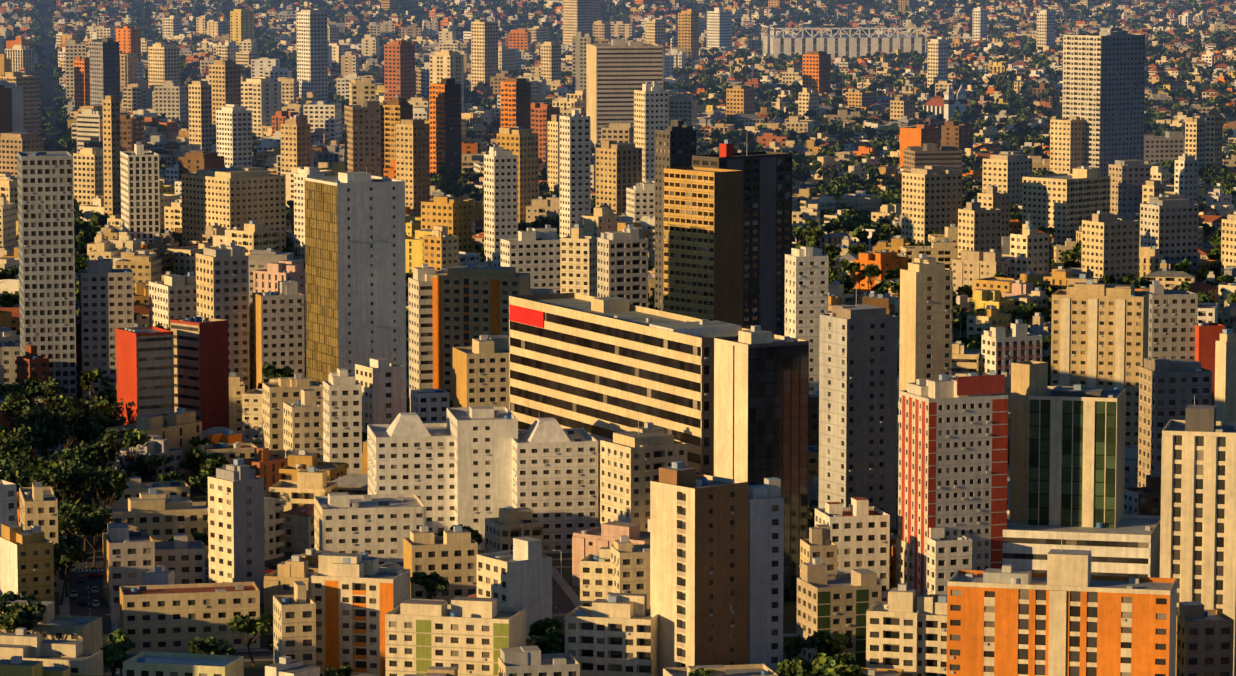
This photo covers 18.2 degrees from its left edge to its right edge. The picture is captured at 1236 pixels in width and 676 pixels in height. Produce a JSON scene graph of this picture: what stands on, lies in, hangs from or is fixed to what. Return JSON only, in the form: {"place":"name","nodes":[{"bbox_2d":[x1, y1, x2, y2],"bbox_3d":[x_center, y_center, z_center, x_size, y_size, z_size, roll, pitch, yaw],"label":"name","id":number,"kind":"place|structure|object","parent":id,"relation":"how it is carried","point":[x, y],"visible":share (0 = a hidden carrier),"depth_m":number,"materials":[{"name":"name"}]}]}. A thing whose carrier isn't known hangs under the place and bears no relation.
{"place":"outdoors","nodes":[
{"label":"outdoors","id":0,"kind":"place"},
{"bbox_2d":[0,0,1235,675],"bbox_3d":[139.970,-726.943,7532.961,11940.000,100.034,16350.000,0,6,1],"label":"terrain","id":1,"kind":"structure","parent":0,"point":[48,92],"depth_m":3214.52,"materials":[{"name":"green plant"}]},
{"bbox_2d":[0,523,53,601],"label":"ochre building","id":2,"kind":"structure","parent":1,"relation":"on","point":[26,562],"depth_m":896.29,"materials":[{"name":"yellow concrete"}]},
{"bbox_2d":[17,151,76,403],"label":"grey office building","id":3,"kind":"structure","parent":1,"relation":"on","point":[46,274],"depth_m":1311.27,"materials":[{"name":"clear glass"}]},
{"bbox_2d":[0,627,102,675],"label":"long cream building","id":4,"kind":"structure","parent":1,"relation":"on","point":[75,657],"depth_m":829.94,"materials":[{"name":"beige concrete"}]},
{"bbox_2d":[79,257,133,402],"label":"beige building","id":5,"kind":"structure","parent":1,"relation":"on","point":[106,300],"depth_m":1320.36,"materials":[{"name":"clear glass"}]},
{"bbox_2d":[103,523,154,606],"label":"building","id":6,"kind":"structure","parent":1,"relation":"on","point":[128,558],"depth_m":938.41,"materials":[{"name":"beige concrete"}]},
{"bbox_2d":[0,15,262,52],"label":"buildings","id":7,"kind":"structure","parent":1,"relation":"on","point":[213,29],"depth_m":4260.36,"materials":[{"name":"beige concrete"}]},
{"bbox_2d":[120,141,159,243],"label":"white building","id":8,"kind":"structure","parent":1,"relation":"on","point":[140,198],"depth_m":1818.70,"materials":[{"name":"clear glass"}]},
{"bbox_2d":[116,326,173,424],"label":"high-rise building","id":9,"kind":"structure","parent":1,"relation":"on","point":[145,367],"depth_m":1163.53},
{"bbox_2d":[0,0,293,27],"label":"buildings","id":10,"kind":"structure","parent":1,"relation":"on","point":[6,6],"depth_m":4660.69,"materials":[{"name":"beige concrete"}]},
{"bbox_2d":[106,488,207,549],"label":"apartment building","id":11,"kind":"structure","parent":1,"relation":"on","point":[158,516],"depth_m":1017.69,"materials":[{"name":"beige concrete"}]},
{"bbox_2d":[149,272,195,329],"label":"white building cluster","id":12,"kind":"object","parent":1,"relation":"on","point":[172,296],"visible":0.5,"depth_m":1460.70,"materials":[{"name":"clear glass"}]},
{"bbox_2d":[2,0,362,46],"bbox_3d":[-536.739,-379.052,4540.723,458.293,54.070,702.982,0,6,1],"label":"buildings","id":13,"kind":"structure","parent":1,"relation":"on","point":[36,27],"depth_m":4595.91,"materials":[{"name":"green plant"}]},
{"bbox_2d":[123,651,243,675],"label":"building","id":14,"kind":"structure","parent":1,"relation":"on","point":[145,663],"depth_m":814.29,"materials":[{"name":"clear glass"}]},
{"bbox_2d":[120,582,259,652],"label":"building","id":15,"kind":"structure","parent":1,"relation":"on","point":[166,618],"depth_m":882.46,"materials":[{"name":"beige concrete"}]},
{"bbox_2d":[170,302,228,430],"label":"high-rise building","id":16,"kind":"structure","parent":1,"relation":"on","point":[201,376],"depth_m":1180.32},
{"bbox_2d":[196,242,249,390],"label":"cream building","id":17,"kind":"structure","parent":1,"relation":"on","point":[222,281],"depth_m":1321.05,"materials":[{"name":"beige concrete"}]},
{"bbox_2d":[181,165,285,251],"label":"cream building","id":18,"kind":"structure","parent":1,"relation":"on","point":[232,197],"depth_m":1830.24,"materials":[{"name":"beige concrete"}]},
{"bbox_2d":[208,459,264,603],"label":"grey building","id":19,"kind":"structure","parent":1,"relation":"on","point":[236,519],"depth_m":938.42,"materials":[{"name":"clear glass"}]},
{"bbox_2d":[252,280,304,388],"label":"ochre building","id":20,"kind":"structure","parent":1,"relation":"on","point":[278,329],"depth_m":1320.77,"materials":[{"name":"beige concrete"}]},
{"bbox_2d":[262,374,322,461],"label":"cream building","id":21,"kind":"structure","parent":1,"relation":"on","point":[276,395],"depth_m":1137.34,"materials":[{"name":"beige concrete"}]},
{"bbox_2d":[273,581,315,666],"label":"cream building","id":22,"kind":"structure","parent":1,"relation":"on","point":[294,626],"depth_m":834.31,"materials":[{"name":"beige concrete"}]},
{"bbox_2d":[283,389,321,464],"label":"cream building","id":23,"kind":"structure","parent":1,"relation":"on","point":[302,423],"depth_m":1118.40,"materials":[{"name":"beige concrete"}]},
{"bbox_2d":[297,9,327,102],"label":"high-rise building","id":24,"kind":"structure","parent":1,"relation":"on","point":[312,53],"depth_m":3074.59,"materials":[{"name":"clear glass"}]},
{"bbox_2d":[323,368,361,474],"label":"white building","id":25,"kind":"structure","parent":1,"relation":"on","point":[342,416],"depth_m":1098.34,"materials":[{"name":"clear glass"}]},
{"bbox_2d":[305,171,405,412],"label":"high-rise building","id":26,"kind":"structure","parent":1,"relation":"on","point":[355,269],"depth_m":1222.24,"materials":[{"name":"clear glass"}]},
{"bbox_2d":[311,552,410,675],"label":"apartment building","id":27,"kind":"structure","parent":1,"relation":"on","point":[355,598],"depth_m":843.77,"materials":[{"name":"beige concrete"}]},
{"bbox_2d":[344,98,380,176],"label":"dark building","id":28,"kind":"structure","parent":1,"relation":"on","point":[362,138],"depth_m":2174.36,"materials":[{"name":"brown concrete"}]},
{"bbox_2d":[314,492,425,563],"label":"apartment building","id":29,"kind":"structure","parent":1,"relation":"on","point":[381,526],"depth_m":971.26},
{"bbox_2d":[355,358,403,446],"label":"white building","id":30,"kind":"structure","parent":1,"relation":"on","point":[380,381],"depth_m":1157.39,"materials":[{"name":"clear glass"}]},
{"bbox_2d":[367,412,454,536],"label":"apartment building","id":31,"kind":"structure","parent":1,"relation":"on","point":[410,453],"depth_m":1023.94,"materials":[{"name":"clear glass"}]},
{"bbox_2d":[396,119,429,215],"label":"tan building","id":32,"kind":"structure","parent":1,"relation":"on","point":[413,154],"depth_m":1979.59,"materials":[{"name":"beige concrete"}]},
{"bbox_2d":[408,264,468,408],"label":"building bands","id":33,"kind":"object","parent":1,"relation":"on","point":[420,299],"visible":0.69,"depth_m":1266.96,"materials":[{"name":"beige concrete"}]},
{"bbox_2d":[403,525,477,603],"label":"apartment building","id":34,"kind":"structure","parent":1,"relation":"on","point":[450,556],"depth_m":929.56,"materials":[{"name":"beige concrete"}]},
{"bbox_2d":[429,78,461,185],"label":"orange building","id":35,"kind":"structure","parent":1,"relation":"on","point":[445,121],"depth_m":2328.30,"materials":[{"name":"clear glass"}]},
{"bbox_2d":[385,597,525,675],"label":"apartment building","id":36,"kind":"structure","parent":1,"relation":"on","point":[469,636],"depth_m":815.14,"materials":[{"name":"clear glass"}]},
{"bbox_2d":[453,335,508,409],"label":"cream building","id":37,"kind":"structure","parent":1,"relation":"on","point":[481,371],"depth_m":1155.63,"materials":[{"name":"beige concrete"}]},
{"bbox_2d":[432,264,530,401],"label":"high-rise building","id":38,"kind":"structure","parent":1,"relation":"on","point":[477,297],"depth_m":1262.81,"materials":[{"name":"brown concrete"}]},
{"bbox_2d":[447,406,517,549],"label":"apartment building","id":39,"kind":"structure","parent":1,"relation":"on","point":[483,436],"depth_m":1019.06,"materials":[{"name":"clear glass"}]},
{"bbox_2d":[0,40,982,156],"bbox_3d":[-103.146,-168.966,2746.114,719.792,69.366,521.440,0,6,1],"label":"city block","id":40,"kind":"structure","parent":1,"relation":"on","point":[261,98],"depth_m":2727.46,"materials":[{"name":"beige concrete"}]},
{"bbox_2d":[64,32,930,117],"bbox_3d":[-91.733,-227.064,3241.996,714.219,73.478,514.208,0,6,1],"label":"city block","id":41,"kind":"structure","parent":1,"relation":"on","point":[131,67],"depth_m":3179.26,"materials":[{"name":"beige concrete"}]},
{"bbox_2d":[484,144,517,260],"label":"white building","id":42,"kind":"structure","parent":1,"relation":"on","point":[500,193],"depth_m":1765.87,"materials":[{"name":"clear glass"}]},
{"bbox_2d":[0,78,1021,233],"bbox_3d":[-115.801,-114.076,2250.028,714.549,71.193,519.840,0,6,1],"label":"city block","id":43,"kind":"structure","parent":1,"relation":"on","point":[180,159],"depth_m":2270.19,"materials":[{"name":"beige concrete"}]},
{"bbox_2d":[476,536,551,638],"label":"apartment building","id":44,"kind":"structure","parent":1,"relation":"on","point":[519,575],"depth_m":874.50,"materials":[{"name":"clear glass"}]},
{"bbox_2d":[0,340,1050,675],"bbox_3d":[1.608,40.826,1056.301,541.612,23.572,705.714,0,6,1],"label":"trees","id":45,"kind":"object","parent":1,"relation":"on","point":[78,478],"visible":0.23,"depth_m":1028.55,"materials":[{"name":"green plant"}]},
{"bbox_2d":[500,225,559,292],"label":"white building","id":46,"kind":"structure","parent":1,"relation":"on","point":[534,253],"depth_m":1523.28,"materials":[{"name":"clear glass"}]},
{"bbox_2d":[145,519,939,675],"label":"city block","id":47,"kind":"structure","parent":1,"relation":"on","point":[283,577],"depth_m":920.78,"materials":[{"name":"beige concrete"}]},
{"bbox_2d":[180,9,905,83],"bbox_3d":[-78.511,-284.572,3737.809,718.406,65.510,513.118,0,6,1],"label":"city block","id":48,"kind":"structure","parent":1,"relation":"on","point":[240,47],"depth_m":3743.26,"materials":[{"name":"beige concrete"}]},
{"bbox_2d":[512,418,597,553],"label":"apartment building","id":49,"kind":"structure","parent":1,"relation":"on","point":[554,476],"depth_m":1013.84,"materials":[{"name":"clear glass"}]},
{"bbox_2d":[222,0,889,56],"bbox_3d":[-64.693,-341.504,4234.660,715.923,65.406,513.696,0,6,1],"label":"city block","id":50,"kind":"structure","parent":1,"relation":"on","point":[602,29],"depth_m":4280.57,"materials":[{"name":"beige concrete"}]},
{"bbox_2d":[0,259,1137,559],"bbox_3d":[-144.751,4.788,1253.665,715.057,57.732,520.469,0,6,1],"label":"city block","id":51,"kind":"structure","parent":1,"relation":"on","point":[294,483],"depth_m":1132.26,"materials":[{"name":"beige concrete"}]},
{"bbox_2d":[269,0,869,30],"bbox_3d":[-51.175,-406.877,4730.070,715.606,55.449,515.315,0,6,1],"label":"city block","id":52,"kind":"structure","parent":1,"relation":"on","point":[743,12],"depth_m":4642.56,"materials":[{"name":"beige concrete"}]},
{"bbox_2d":[0,174,1149,325],"bbox_3d":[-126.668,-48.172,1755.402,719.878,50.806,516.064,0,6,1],"label":"city block","id":53,"kind":"structure","parent":1,"relation":"on","point":[975,271],"depth_m":1730.17,"materials":[{"name":"beige concrete"}]},
{"bbox_2d":[559,110,590,237],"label":"white building","id":54,"kind":"structure","parent":1,"relation":"on","point":[575,182],"depth_m":1864.27,"materials":[{"name":"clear glass"}]},
{"bbox_2d":[560,224,597,296],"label":"cream building","id":55,"kind":"structure","parent":1,"relation":"on","point":[578,261],"depth_m":1453.19,"materials":[{"name":"beige concrete"}]},
{"bbox_2d":[565,593,657,675],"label":"apartment building","id":56,"kind":"structure","parent":1,"relation":"on","point":[614,634],"depth_m":825.71,"materials":[{"name":"beige concrete"}]},
{"bbox_2d":[0,193,1235,355],"bbox_3d":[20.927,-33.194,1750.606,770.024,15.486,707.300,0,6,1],"label":"trees","id":57,"kind":"object","parent":1,"relation":"on","point":[85,232],"visible":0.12,"depth_m":1779.81,"materials":[{"name":"green plant"}]},
{"bbox_2d":[596,140,641,213],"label":"tan building","id":58,"kind":"structure","parent":1,"relation":"on","point":[618,169],"depth_m":1979.31,"materials":[{"name":"beige concrete"}]},
{"bbox_2d":[597,224,647,307],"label":"apartment building","id":59,"kind":"structure","parent":1,"relation":"on","point":[622,264],"depth_m":1362.48,"materials":[{"name":"white concrete"}]},
{"bbox_2d":[586,39,662,148],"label":"office building","id":60,"kind":"structure","parent":1,"relation":"on","point":[619,72],"depth_m":2597.40,"materials":[{"name":"beige concrete"}]},
{"bbox_2d":[509,293,750,525],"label":"office building","id":61,"kind":"structure","parent":1,"relation":"on","point":[598,369],"depth_m":1053.63,"materials":[{"name":"beige concrete"}]},
{"bbox_2d":[600,415,686,531],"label":"cream building","id":62,"kind":"structure","parent":1,"relation":"on","point":[634,461],"depth_m":993.42,"materials":[{"name":"beige concrete"}]},
{"bbox_2d":[634,81,668,181],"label":"building","id":63,"kind":"structure","parent":1,"relation":"on","point":[651,107],"depth_m":2169.93,"materials":[{"name":"white concrete"}]},
{"bbox_2d":[72,121,1235,207],"bbox_3d":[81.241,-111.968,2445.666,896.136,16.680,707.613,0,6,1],"label":"trees","id":64,"kind":"object","parent":1,"relation":"on","point":[836,188],"visible":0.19,"depth_m":2416.89,"materials":[{"name":"green plant"}]},
{"bbox_2d":[655,120,696,310],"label":"dark building","id":65,"kind":"structure","parent":1,"relation":"on","point":[676,144],"depth_m":1519.07,"materials":[{"name":"grey concrete"}]},
{"bbox_2d":[157,51,1235,131],"bbox_3d":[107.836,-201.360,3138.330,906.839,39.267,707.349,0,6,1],"label":"trees","id":66,"kind":"object","parent":1,"relation":"on","point":[1151,115],"visible":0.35,"depth_m":3115.70,"materials":[{"name":"green plant"}]},
{"bbox_2d":[650,461,747,675],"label":"high-rise building","id":67,"kind":"structure","parent":1,"relation":"on","point":[699,565],"depth_m":824.03,"materials":[{"name":"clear glass"}]},
{"bbox_2d":[663,167,742,327],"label":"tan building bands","id":68,"kind":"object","parent":1,"relation":"on","point":[703,242],"visible":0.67,"depth_m":1290.86,"materials":[{"name":"brown glass"}]},
{"bbox_2d":[692,139,791,335],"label":"dark tower","id":69,"kind":"structure","parent":1,"relation":"on","point":[767,211],"depth_m":1323.80,"materials":[{"name":"black glass"}]},
{"bbox_2d":[344,0,1146,42],"bbox_3d":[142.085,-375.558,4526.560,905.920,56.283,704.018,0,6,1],"label":"houses","id":70,"kind":"structure","parent":1,"relation":"on","point":[842,21],"depth_m":4538.37,"materials":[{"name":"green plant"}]},
{"bbox_2d":[273,29,1235,79],"bbox_3d":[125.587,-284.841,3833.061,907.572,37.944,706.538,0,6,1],"label":"houses","id":71,"kind":"structure","parent":1,"relation":"on","point":[918,58],"depth_m":3677.34,"materials":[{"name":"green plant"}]},
{"bbox_2d":[714,325,808,601],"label":"high-rise building","id":72,"kind":"structure","parent":1,"relation":"on","point":[761,396],"depth_m":939.94,"materials":[{"name":"beige concrete"}]},
{"bbox_2d":[748,477,783,671],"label":"high-rise building","id":73,"kind":"structure","parent":1,"relation":"on","point":[765,561],"depth_m":830.05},
{"bbox_2d":[784,246,828,394],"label":"white building","id":74,"kind":"structure","parent":1,"relation":"on","point":[806,286],"depth_m":1219.66,"materials":[{"name":"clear glass"}]},
{"bbox_2d":[796,557,881,663],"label":"apartment building","id":75,"kind":"structure","parent":1,"relation":"on","point":[832,605],"depth_m":866.38,"materials":[{"name":"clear glass"}]},
{"bbox_2d":[761,25,927,60],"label":"stadium","id":76,"kind":"object","parent":1,"relation":"on","point":[835,45],"visible":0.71,"depth_m":3790.56,"materials":[{"name":"white concrete"}]},
{"bbox_2d":[815,497,889,601],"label":"apartment building","id":77,"kind":"structure","parent":1,"relation":"on","point":[860,532],"depth_m":933.88,"materials":[{"name":"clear glass"}]},
{"bbox_2d":[818,281,897,536],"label":"high-rise building","id":78,"kind":"structure","parent":1,"relation":"on","point":[858,351],"depth_m":995.54,"materials":[{"name":"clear glass"}]},
{"bbox_2d":[866,583,919,675],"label":"apartment building","id":79,"kind":"structure","parent":1,"relation":"on","point":[892,633],"depth_m":831.30,"materials":[{"name":"beige concrete"}]},
{"bbox_2d":[899,253,952,390],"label":"high-rise building","id":80,"kind":"structure","parent":1,"relation":"on","point":[926,302],"depth_m":1186.84,"materials":[{"name":"beige concrete"}]},
{"bbox_2d":[914,595,946,675],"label":"apartment building","id":81,"kind":"structure","parent":1,"relation":"on","point":[932,638],"depth_m":831.07,"materials":[{"name":"beige concrete"}]},
{"bbox_2d":[901,165,961,244],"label":"cream building","id":82,"kind":"structure","parent":1,"relation":"on","point":[931,197],"depth_m":1864.98,"materials":[{"name":"beige concrete"}]},
{"bbox_2d":[925,527,971,594],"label":"apartment building","id":83,"kind":"structure","parent":1,"relation":"on","point":[947,559],"depth_m":919.55,"materials":[{"name":"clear glass"}]},
{"bbox_2d":[897,373,1007,602],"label":"apartment building","id":84,"kind":"structure","parent":1,"relation":"on","point":[953,456],"depth_m":925.41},
{"bbox_2d":[981,319,1041,375],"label":"apartment building","id":85,"kind":"structure","parent":1,"relation":"on","point":[1001,350],"depth_m":1316.13,"materials":[{"name":"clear glass"}]},
{"bbox_2d":[866,0,1235,26],"bbox_3d":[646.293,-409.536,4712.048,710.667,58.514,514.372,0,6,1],"label":"houses","id":86,"kind":"structure","parent":1,"relation":"on","point":[1032,10],"depth_m":4622.15,"materials":[{"name":"beige concrete"}]},
{"bbox_2d":[870,13,1235,47],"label":"houses","id":87,"kind":"structure","parent":1,"relation":"on","point":[1185,20],"depth_m":4300.20,"materials":[{"name":"beige concrete"}]},
{"bbox_2d":[946,532,1176,675],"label":"apartment building","id":88,"kind":"structure","parent":1,"relation":"on","point":[1067,614],"depth_m":759.45,"materials":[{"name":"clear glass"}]},
{"bbox_2d":[892,28,1235,72],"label":"city block","id":89,"kind":"structure","parent":1,"relation":"on","point":[961,45],"depth_m":3688.16,"materials":[{"name":"beige concrete"}]},
{"bbox_2d":[1022,166,1109,244],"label":"cream building","id":90,"kind":"structure","parent":1,"relation":"on","point":[1063,205],"depth_m":1894.30,"materials":[{"name":"beige concrete"}]},
{"bbox_2d":[919,50,1235,118],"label":"city block","id":91,"kind":"structure","parent":1,"relation":"on","point":[1209,58],"depth_m":3220.53,"materials":[{"name":"beige concrete"}]},
{"bbox_2d":[1002,510,1160,577],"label":"office building","id":92,"kind":"structure","parent":1,"relation":"on","point":[1128,545],"depth_m":927.61,"materials":[{"name":"white concrete"}]},
{"bbox_2d":[1051,269,1148,446],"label":"golden building","id":93,"kind":"structure","parent":1,"relation":"on","point":[1099,334],"depth_m":1143.92,"materials":[{"name":"beige concrete"}]},
{"bbox_2d":[1062,24,1145,175],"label":"tall building","id":94,"kind":"structure","parent":1,"relation":"on","point":[1104,83],"depth_m":2282.42,"materials":[{"name":"white glass"}]},
{"bbox_2d":[1081,211,1139,284],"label":"cream building","id":95,"kind":"structure","parent":1,"relation":"on","point":[1110,243],"depth_m":1695.33,"materials":[{"name":"beige concrete"}]},
{"bbox_2d":[990,150,1235,227],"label":"city block","id":96,"kind":"structure","parent":1,"relation":"on","point":[1220,205],"depth_m":2133.09,"materials":[{"name":"beige concrete"}]},
{"bbox_2d":[1075,212,1235,332],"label":"city block","id":97,"kind":"structure","parent":1,"relation":"on","point":[1153,265],"depth_m":1667.52,"materials":[{"name":"beige concrete"}]},
{"bbox_2d":[1139,194,1198,281],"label":"white building","id":98,"kind":"structure","parent":1,"relation":"on","point":[1169,226],"depth_m":1738.87,"materials":[{"name":"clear glass"}]},
{"bbox_2d":[1140,280,1197,359],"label":"grey building","id":99,"kind":"structure","parent":1,"relation":"on","point":[1172,323],"depth_m":1205.42,"materials":[{"name":"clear glass"}]},
{"bbox_2d":[1138,358,1211,486],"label":"apartment building","id":100,"kind":"structure","parent":1,"relation":"on","point":[1169,389],"depth_m":1051.06,"materials":[{"name":"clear glass"}]},
{"bbox_2d":[1160,395,1235,675],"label":"high-rise building","id":101,"kind":"structure","parent":1,"relation":"on","point":[1198,518],"depth_m":816.60,"materials":[{"name":"beige concrete"}]},
{"bbox_2d":[1175,601,1233,675],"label":"building","id":102,"kind":"structure","parent":1,"relation":"on","point":[1204,642],"depth_m":798.14,"materials":[{"name":"grey concrete"}]},
{"bbox_2d":[35,144,1217,675],"bbox_3d":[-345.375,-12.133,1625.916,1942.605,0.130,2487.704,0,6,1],"label":"road pavements","id":103,"kind":"structure","parent":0,"point":[565,598],"depth_m":959.10,"materials":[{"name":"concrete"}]},
{"bbox_2d":[1009,360,1047,523],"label":"high-rise building","id":104,"kind":"structure","parent":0,"point":[1029,377],"depth_m":943.22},
{"bbox_2d":[1028,384,1125,527],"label":"high-rise building","id":105,"kind":"structure","parent":0,"point":[1076,456],"depth_m":938.47,"materials":[{"name":"green glass"}]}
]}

